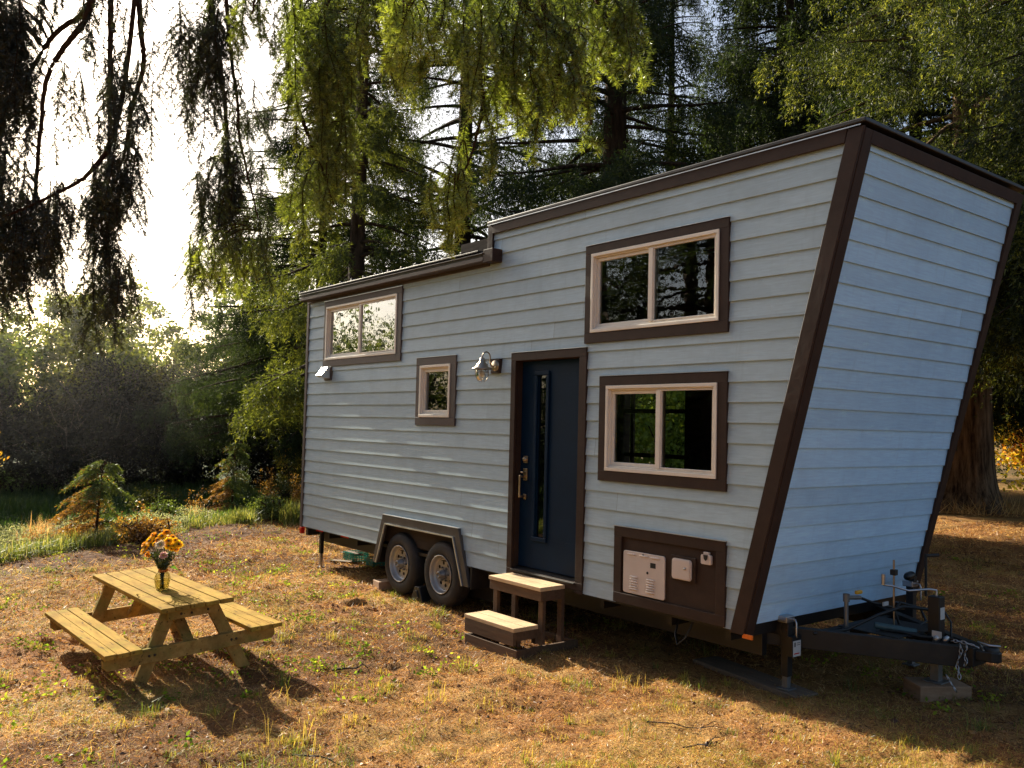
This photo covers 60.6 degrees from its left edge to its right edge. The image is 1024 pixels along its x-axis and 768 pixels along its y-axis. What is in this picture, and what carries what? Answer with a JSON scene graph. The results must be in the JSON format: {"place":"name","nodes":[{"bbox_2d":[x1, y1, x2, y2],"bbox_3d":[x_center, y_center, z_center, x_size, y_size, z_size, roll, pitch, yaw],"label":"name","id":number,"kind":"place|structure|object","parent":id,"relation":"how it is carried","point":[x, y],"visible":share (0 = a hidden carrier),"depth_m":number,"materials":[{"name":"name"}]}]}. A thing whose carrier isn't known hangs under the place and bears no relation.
{"place":"outdoors","nodes":[
{"label":"outdoors","id":0,"kind":"place"},
{"bbox_2d":[0,502,298,563],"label":"verge grass","id":1,"kind":"structure","parent":0,"point":[60,544],"depth_m":13.54,"materials":[{"name":"green plant"}]},
{"bbox_2d":[0,0,1019,406],"label":"sky","id":2,"kind":"structure","parent":0,"point":[159,255],"materials":[{"name":"white"}]},
{"bbox_2d":[0,419,1023,767],"bbox_3d":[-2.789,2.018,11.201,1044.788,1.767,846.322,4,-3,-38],"label":"ground","id":3,"kind":"structure","parent":0,"point":[434,733],"depth_m":6.81,"materials":[{"name":"brown plant"}]},
{"bbox_2d":[0,289,50,417],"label":"broadleaf tree","id":4,"kind":"object","parent":3,"relation":"on","point":[17,335],"visible":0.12,"depth_m":33.23,"materials":[{"name":"green plant"}]},
{"bbox_2d":[0,296,51,461],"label":"broadleaf tree","id":5,"kind":"object","parent":3,"relation":"on","point":[8,355],"visible":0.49,"depth_m":26.62,"materials":[{"name":"green plant"}]},
{"bbox_2d":[0,377,54,487],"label":"bramble thicket","id":6,"kind":"object","parent":3,"relation":"on","point":[5,406],"visible":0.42,"depth_m":25.33,"materials":[{"name":"plant"}]},
{"bbox_2d":[0,415,61,490],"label":"bramble thicket","id":7,"kind":"object","parent":3,"relation":"on","point":[2,448],"visible":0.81,"depth_m":23.52,"materials":[{"name":"plant"}]},
{"bbox_2d":[7,512,66,543],"bbox_3d":[-7.873,2.417,14.498,2.140,0.715,2.566,4,-3,-38],"label":"grass clump","id":8,"kind":"object","parent":3,"relation":"on","point":[38,530],"visible":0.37,"depth_m":14.32,"materials":[{"name":"plant"}]},
{"bbox_2d":[62,520,95,539],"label":"dead stalks","id":9,"kind":"object","parent":3,"relation":"on","point":[77,530],"visible":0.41,"depth_m":14.02,"materials":[{"name":"brown plant"}]},
{"bbox_2d":[0,365,163,493],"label":"bramble thicket","id":10,"kind":"object","parent":3,"relation":"on","point":[75,448],"visible":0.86,"depth_m":24.74,"materials":[{"name":"plant"}]},
{"bbox_2d":[9,283,157,476],"bbox_3d":[-14.592,-0.078,29.490,4.482,6.981,4.505,4,-3,-38],"label":"broadleaf tree","id":11,"kind":"object","parent":3,"relation":"on","point":[63,348],"visible":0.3,"depth_m":28.74,"materials":[{"name":"green plant"}]},
{"bbox_2d":[42,458,136,537],"bbox_3d":[-7.028,2.190,15.027,2.351,1.878,1.789,4,-3,-38],"label":"cedar sapling","id":12,"kind":"object","parent":3,"relation":"on","point":[87,494],"visible":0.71,"depth_m":14.68,"materials":[{"name":"green plant"}]},
{"bbox_2d":[23,322,192,483],"bbox_3d":[-12.548,0.750,28.239,5.174,5.841,5.119,1,-3,14],"label":"bramble thicket","id":13,"kind":"object","parent":3,"relation":"on","point":[147,382],"visible":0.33,"depth_m":27.61,"materials":[{"name":"plant"}]},
{"bbox_2d":[0,503,216,546],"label":"silvery weeds","id":14,"kind":"object","parent":3,"relation":"on","point":[20,538],"visible":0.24,"depth_m":15.83,"materials":[{"name":"green plant"}]},
{"bbox_2d":[45,276,200,436],"bbox_3d":[-15.838,-0.410,36.022,6.608,8.178,7.272,4,-3,-38],"label":"broadleaf tree","id":15,"kind":"object","parent":3,"relation":"on","point":[149,306],"visible":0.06,"depth_m":36.25,"materials":[{"name":"green plant"}]},
{"bbox_2d":[107,499,181,544],"bbox_3d":[-6.142,2.349,14.491,1.182,0.825,1.162,2,-3,-5],"label":"weed bush","id":16,"kind":"object","parent":3,"relation":"on","point":[145,528],"visible":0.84,"depth_m":14.30,"materials":[{"name":"brown plant"}]},
{"bbox_2d":[68,325,230,478],"bbox_3d":[-12.953,0.829,31.567,6.368,6.164,5.863,4,-3,-38],"label":"broadleaf tree","id":17,"kind":"object","parent":3,"relation":"on","point":[174,350],"visible":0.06,"depth_m":31.54,"materials":[{"name":"green plant"}]},
{"bbox_2d":[0,469,300,549],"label":"meadow grass","id":18,"kind":"structure","parent":3,"relation":"on","point":[15,501],"depth_m":22.91,"materials":[{"name":"green plant"}]},
{"bbox_2d":[118,484,183,514],"bbox_3d":[-8.220,2.743,19.917,1.417,0.953,1.341,1,-3,5],"label":"weed bush","id":19,"kind":"object","parent":3,"relation":"on","point":[146,501],"visible":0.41,"depth_m":19.82,"materials":[{"name":"green plant"}]},
{"bbox_2d":[130,492,187,519],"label":"weed bush","id":20,"kind":"object","parent":3,"relation":"on","point":[164,509],"visible":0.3,"depth_m":17.07,"materials":[{"name":"green plant"}]},
{"bbox_2d":[45,566,281,683],"bbox_3d":[-3.025,2.030,7.508,1.370,0.613,1.928,-1,-1,-40],"label":"picnic table","id":21,"kind":"object","parent":3,"relation":"on","point":[175,601],"visible":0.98,"depth_m":7.08,"materials":[{"name":"brown wood"}]},
{"bbox_3d":[-2.926,1.629,7.349,0.134,0.190,0.145,4,-3,-38],"label":"flower vase","id":22,"kind":"object","parent":21,"relation":"on","visible":0},
{"bbox_2d":[140,529,183,588],"bbox_3d":[-2.942,1.467,7.362,0.221,0.491,0.362,16,-15,-79],"label":"flower bouquet","id":23,"kind":"object","parent":22,"relation":"in","point":[172,543],"visible":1,"depth_m":7.33,"materials":[{"name":"yellow plant"}]},
{"bbox_2d":[88,376,260,488],"bbox_3d":[-10.754,1.722,27.836,5.418,4.097,5.439,2,-3,-17],"label":"bramble thicket","id":24,"kind":"object","parent":3,"relation":"on","point":[170,473],"visible":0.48,"depth_m":26.78,"materials":[{"name":"plant"}]},
{"bbox_2d":[184,485,205,513],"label":"dead stalks","id":25,"kind":"object","parent":3,"relation":"on","point":[198,503],"visible":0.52,"depth_m":18.87,"materials":[{"name":"brown plant"}]},
{"bbox_2d":[141,347,284,480],"bbox_3d":[-10.271,0.985,30.515,5.477,5.736,5.654,3,-3,-24],"label":"bramble thicket","id":26,"kind":"object","parent":3,"relation":"on","point":[198,371],"visible":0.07,"depth_m":29.92,"materials":[{"name":"plant"}]},
{"bbox_2d":[202,441,263,513],"bbox_3d":[-6.218,2.195,19.371,1.835,1.942,1.712,4,-3,-38],"label":"cedar sapling","id":27,"kind":"object","parent":3,"relation":"on","point":[237,482],"visible":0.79,"depth_m":19.34,"materials":[{"name":"green plant"}]},
{"bbox_2d":[223,507,272,524],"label":"grass clump","id":28,"kind":"object","parent":3,"relation":"on","point":[246,517],"visible":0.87,"depth_m":17.09,"materials":[{"name":"plant"}]},
{"bbox_2d":[203,403,300,486],"bbox_3d":[-8.082,1.540,29.568,5.622,4.746,5.208,1,-3,16],"label":"bramble thicket","id":29,"kind":"object","parent":3,"relation":"on","point":[265,460],"visible":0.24,"depth_m":28.59,"materials":[{"name":"plant"}]},
{"bbox_2d":[189,246,329,476],"bbox_3d":[-9.147,-0.799,33.374,6.522,9.052,6.529,1,-3,10],"label":"broadleaf tree","id":30,"kind":"object","parent":3,"relation":"on","point":[217,302],"visible":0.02,"depth_m":32.65,"materials":[{"name":"green plant"}]},
{"bbox_2d":[253,467,279,498],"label":"dead stalks","id":31,"kind":"object","parent":3,"relation":"on","point":[269,489],"visible":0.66,"depth_m":19.34,"materials":[{"name":"brown plant"}]},
{"bbox_2d":[240,489,293,519],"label":"weed bush","id":32,"kind":"object","parent":3,"relation":"on","point":[263,505],"visible":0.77,"depth_m":17.90,"materials":[{"name":"green plant"}]},
{"bbox_2d":[202,226,339,467],"bbox_3d":[-9.819,-2.208,38.859,7.545,12.345,7.241,4,-3,-38],"label":"broadleaf tree","id":33,"kind":"object","parent":3,"relation":"on","point":[217,311],"visible":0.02,"depth_m":38.07,"materials":[{"name":"green plant"}]},
{"bbox_2d":[131,0,416,474],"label":"conifer tree","id":34,"kind":"object","parent":3,"relation":"on","point":[218,396],"visible":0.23,"depth_m":23.33,"materials":[{"name":"green plant"}]},
{"bbox_2d":[253,475,300,504],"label":"weed bush","id":35,"kind":"object","parent":3,"relation":"on","point":[283,495],"visible":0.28,"depth_m":21.12,"materials":[{"name":"green plant"}]},
{"bbox_2d":[269,444,301,499],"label":"rounded bush","id":36,"kind":"object","parent":3,"relation":"on","point":[297,469],"visible":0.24,"depth_m":22.67,"materials":[{"name":"green plant"}]},
{"bbox_2d":[271,498,299,525],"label":"grass clump","id":37,"kind":"object","parent":3,"relation":"on","point":[289,516],"visible":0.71,"depth_m":17.28,"materials":[{"name":"green plant"}]},
{"bbox_2d":[286,471,300,503],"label":"dead stalks","id":38,"kind":"object","parent":3,"relation":"on","point":[297,494],"visible":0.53,"depth_m":19.59,"materials":[{"name":"brown plant"}]},
{"bbox_2d":[291,754,342,766],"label":"fallen stick","id":39,"kind":"object","parent":3,"relation":"on","point":[298,755],"visible":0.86,"depth_m":5.26,"materials":[{"name":"brown wood"}]},
{"bbox_2d":[0,0,656,364],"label":"overhanging spruce","id":40,"kind":"object","parent":3,"relation":"on","point":[31,233],"visible":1,"depth_m":3.61,"materials":[{"name":"green plant"}]},
{"bbox_2d":[330,559,352,563],"bbox_3d":[-2.462,2.568,12.675,0.319,0.030,0.108,0,-3,19],"label":"plank","id":41,"kind":"object","parent":3,"relation":"on","point":[337,561],"visible":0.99,"depth_m":12.65,"materials":[{"name":"grey wood"}]},
{"bbox_2d":[225,0,460,451],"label":"conifer tree","id":42,"kind":"object","parent":3,"relation":"on","point":[286,392],"visible":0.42,"depth_m":18.41,"materials":[{"name":"green plant"}]},
{"bbox_2d":[332,664,368,671],"bbox_3d":[-1.326,2.324,7.184,0.302,0.061,0.027,2,-3,-14],"label":"fallen stick","id":43,"kind":"object","parent":3,"relation":"on","point":[356,667],"visible":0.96,"depth_m":7.18,"materials":[{"name":"wood"}]},
{"bbox_2d":[340,550,368,561],"bbox_3d":[-2.224,2.516,12.797,0.340,0.126,0.580,4,-3,-38],"label":"plastic crate","id":44,"kind":"object","parent":3,"relation":"on","point":[350,555],"visible":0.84,"depth_m":12.79,"materials":[{"name":"green plastic"}]},
{"bbox_2d":[366,557,384,566],"bbox_3d":[-1.938,2.531,12.499,0.220,0.102,0.210,4,-3,-38],"label":"plastic basket","id":45,"kind":"object","parent":3,"relation":"on","point":[368,559],"visible":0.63,"depth_m":12.44,"materials":[{"name":"green plastic"}]},
{"bbox_2d":[373,578,391,589],"bbox_3d":[-1.590,2.484,10.863,0.213,0.100,0.220,3,-3,-33],"label":"wood block","id":46,"kind":"object","parent":3,"relation":"on","point":[381,584],"depth_m":10.78,"materials":[{"name":"brown wood"}]},
{"bbox_2d":[411,585,431,602],"bbox_3d":[-1.029,2.430,10.171,0.215,0.170,0.254,4,-3,-38],"label":"wheel chock","id":47,"kind":"object","parent":3,"relation":"on","point":[420,593],"visible":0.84,"depth_m":10.09,"materials":[{"name":"black rubber"}]},
{"bbox_2d":[195,677,685,756],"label":"dry stalks","id":48,"kind":"object","parent":3,"relation":"on","point":[336,732],"visible":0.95,"depth_m":5.73,"materials":[{"name":"beige plant"}]},
{"bbox_2d":[326,0,601,304],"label":"conifer tree","id":49,"kind":"object","parent":3,"relation":"on","point":[468,236],"visible":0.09,"depth_m":25.57,"materials":[{"name":"green plant"}]},
{"bbox_2d":[0,520,1020,767],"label":"leafy weeds","id":50,"kind":"object","parent":3,"relation":"on","point":[314,664],"visible":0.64,"depth_m":7.34,"materials":[{"name":"green plant"}]},
{"bbox_2d":[0,523,1023,767],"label":"earth clods","id":51,"kind":"object","parent":3,"relation":"on","point":[166,753],"visible":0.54,"depth_m":6.28,"materials":[{"name":"soil"}]},
{"bbox_2d":[0,529,1023,767],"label":"grass tufts","id":52,"kind":"object","parent":3,"relation":"on","point":[834,763],"visible":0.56,"depth_m":6.31,"materials":[{"name":"plant"}]},
{"bbox_2d":[465,573,577,659],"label":"wooden steps","id":53,"kind":"structure","parent":3,"relation":"on","point":[483,627],"depth_m":8.07,"materials":[{"name":"brown wood"}]},
{"bbox_2d":[427,0,757,424],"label":"conifer tree","id":54,"kind":"object","parent":3,"relation":"on","point":[622,162],"visible":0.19,"depth_m":19.98,"materials":[{"name":"green plant"}]},
{"bbox_2d":[542,0,688,451],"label":"conifer tree","id":55,"kind":"object","parent":3,"relation":"on","point":[645,117],"visible":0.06,"depth_m":37.84,"materials":[{"name":"green plant"}]},
{"bbox_2d":[630,391,684,468],"bbox_3d":[2.906,1.249,16.086,4.339,4.179,4.636,4,-3,-38],"label":"maple shrub","id":56,"kind":"object","parent":3,"relation":"on","point":[645,439],"visible":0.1,"depth_m":15.79,"materials":[{"name":"green plant"}]},
{"bbox_2d":[299,116,1023,692],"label":"tiny house","id":57,"kind":"structure","parent":3,"relation":"on","point":[807,334],"depth_m":7.49,"materials":[{"name":"blue wood"}]},
{"bbox_2d":[323,285,403,366],"bbox_3d":[-1.960,-0.717,11.489,0.101,0.917,2.089,4,-3,-38],"label":"window","id":58,"kind":"structure","parent":57,"relation":"in","point":[360,301],"depth_m":11.46,"materials":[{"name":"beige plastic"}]},
{"bbox_2d":[415,354,457,425],"bbox_3d":[-0.848,0.079,10.024,0.101,0.791,0.826,4,-3,-38],"label":"window","id":59,"kind":"structure","parent":57,"relation":"in","point":[445,363],"depth_m":10.01,"materials":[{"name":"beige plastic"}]},
{"bbox_2d":[518,358,578,576],"bbox_3d":[0.359,0.787,8.485,0.128,2.044,0.928,4,-3,-38],"label":"door","id":60,"kind":"structure","parent":57,"relation":"in","point":[547,484],"depth_m":8.51,"materials":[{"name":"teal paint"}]},
{"bbox_2d":[620,391,687,468],"bbox_3d":[1.752,0.697,10.653,0.130,1.350,1.100,4,-3,-38],"label":"window","id":61,"kind":"structure","parent":57,"relation":"in","point":[627,428],"depth_m":10.94,"materials":[{"name":"black glass"}]},
{"bbox_2d":[584,216,730,343],"bbox_3d":[1.213,-0.841,7.494,0.101,0.908,1.640,4,-3,-38],"label":"window","id":62,"kind":"structure","parent":57,"relation":"in","point":[650,243],"depth_m":7.45,"materials":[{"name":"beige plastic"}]},
{"bbox_2d":[597,370,728,491],"bbox_3d":[1.249,0.380,7.354,0.101,0.938,1.427,4,-3,-38],"label":"window","id":63,"kind":"structure","parent":57,"relation":"in","point":[657,474],"depth_m":7.32,"materials":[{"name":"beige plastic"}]},
{"bbox_2d":[626,0,727,428],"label":"conifer tree","id":64,"kind":"object","parent":3,"relation":"on","point":[682,3],"visible":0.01,"depth_m":38.44,"materials":[{"name":"green plant"}]},
{"bbox_2d":[646,721,725,728],"bbox_3d":[1.190,2.312,5.974,0.544,0.057,0.100,1,-3,10],"label":"fallen stick","id":65,"kind":"object","parent":3,"relation":"on","point":[682,726],"visible":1,"depth_m":5.97,"materials":[{"name":"brown wood"}]},
{"bbox_2d":[682,737,718,747],"bbox_3d":[1.252,2.315,5.641,0.312,0.047,0.115,3,-3,-29],"label":"fallen stick","id":66,"kind":"object","parent":3,"relation":"on","point":[698,744],"visible":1,"depth_m":5.62,"materials":[{"name":"brown wood"}]},
{"bbox_2d":[643,0,830,413],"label":"conifer tree","id":67,"kind":"object","parent":3,"relation":"on","point":[762,24],"depth_m":36.04,"materials":[{"name":"green plant"}]},
{"bbox_2d":[693,656,817,697],"bbox_3d":[1.979,2.419,7.205,0.284,0.058,1.175,3,-3,-28],"label":"plank","id":68,"kind":"object","parent":3,"relation":"on","point":[725,667],"visible":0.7,"depth_m":7.17,"materials":[{"name":"wood"}]},
{"bbox_2d":[635,0,908,450],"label":"conifer tree","id":69,"kind":"object","parent":3,"relation":"on","point":[732,67],"visible":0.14,"depth_m":31.85,"materials":[{"name":"green plant"}]},
{"bbox_2d":[750,0,1023,515],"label":"conifer tree","id":70,"kind":"object","parent":3,"relation":"on","point":[972,470],"visible":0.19,"depth_m":23.49,"materials":[{"name":"green plant"}]},
{"bbox_2d":[776,0,1023,452],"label":"conifer tree","id":71,"kind":"object","parent":3,"relation":"on","point":[839,107],"visible":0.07,"depth_m":27.13,"materials":[{"name":"green plant"}]},
{"bbox_2d":[903,677,971,701],"bbox_3d":[3.237,2.342,6.677,0.400,0.147,0.260,2,-3,-4],"label":"wood block","id":72,"kind":"object","parent":3,"relation":"on","point":[923,690],"depth_m":6.56,"materials":[{"name":"wood"}]},
{"bbox_2d":[935,0,1023,423],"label":"conifer tree","id":73,"kind":"object","parent":3,"relation":"on","point":[1003,347],"visible":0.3,"depth_m":15.51,"materials":[{"name":"green plant"}]},
{"bbox_2d":[939,493,1023,516],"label":"dead ferns","id":74,"kind":"object","parent":3,"relation":"on","point":[1020,512],"visible":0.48,"depth_m":22.95,"materials":[{"name":"plant"}]},
{"bbox_2d":[993,392,1023,491],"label":"maple shrub","id":75,"kind":"object","parent":3,"relation":"on","point":[1012,453],"visible":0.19,"depth_m":32.90,"materials":[{"name":"yellow plant"}]},
{"bbox_2d":[994,395,1023,479],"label":"maple shrub","id":76,"kind":"object","parent":3,"relation":"on","point":[997,468],"visible":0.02,"depth_m":40.60,"materials":[{"name":"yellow plant"}]}
]}

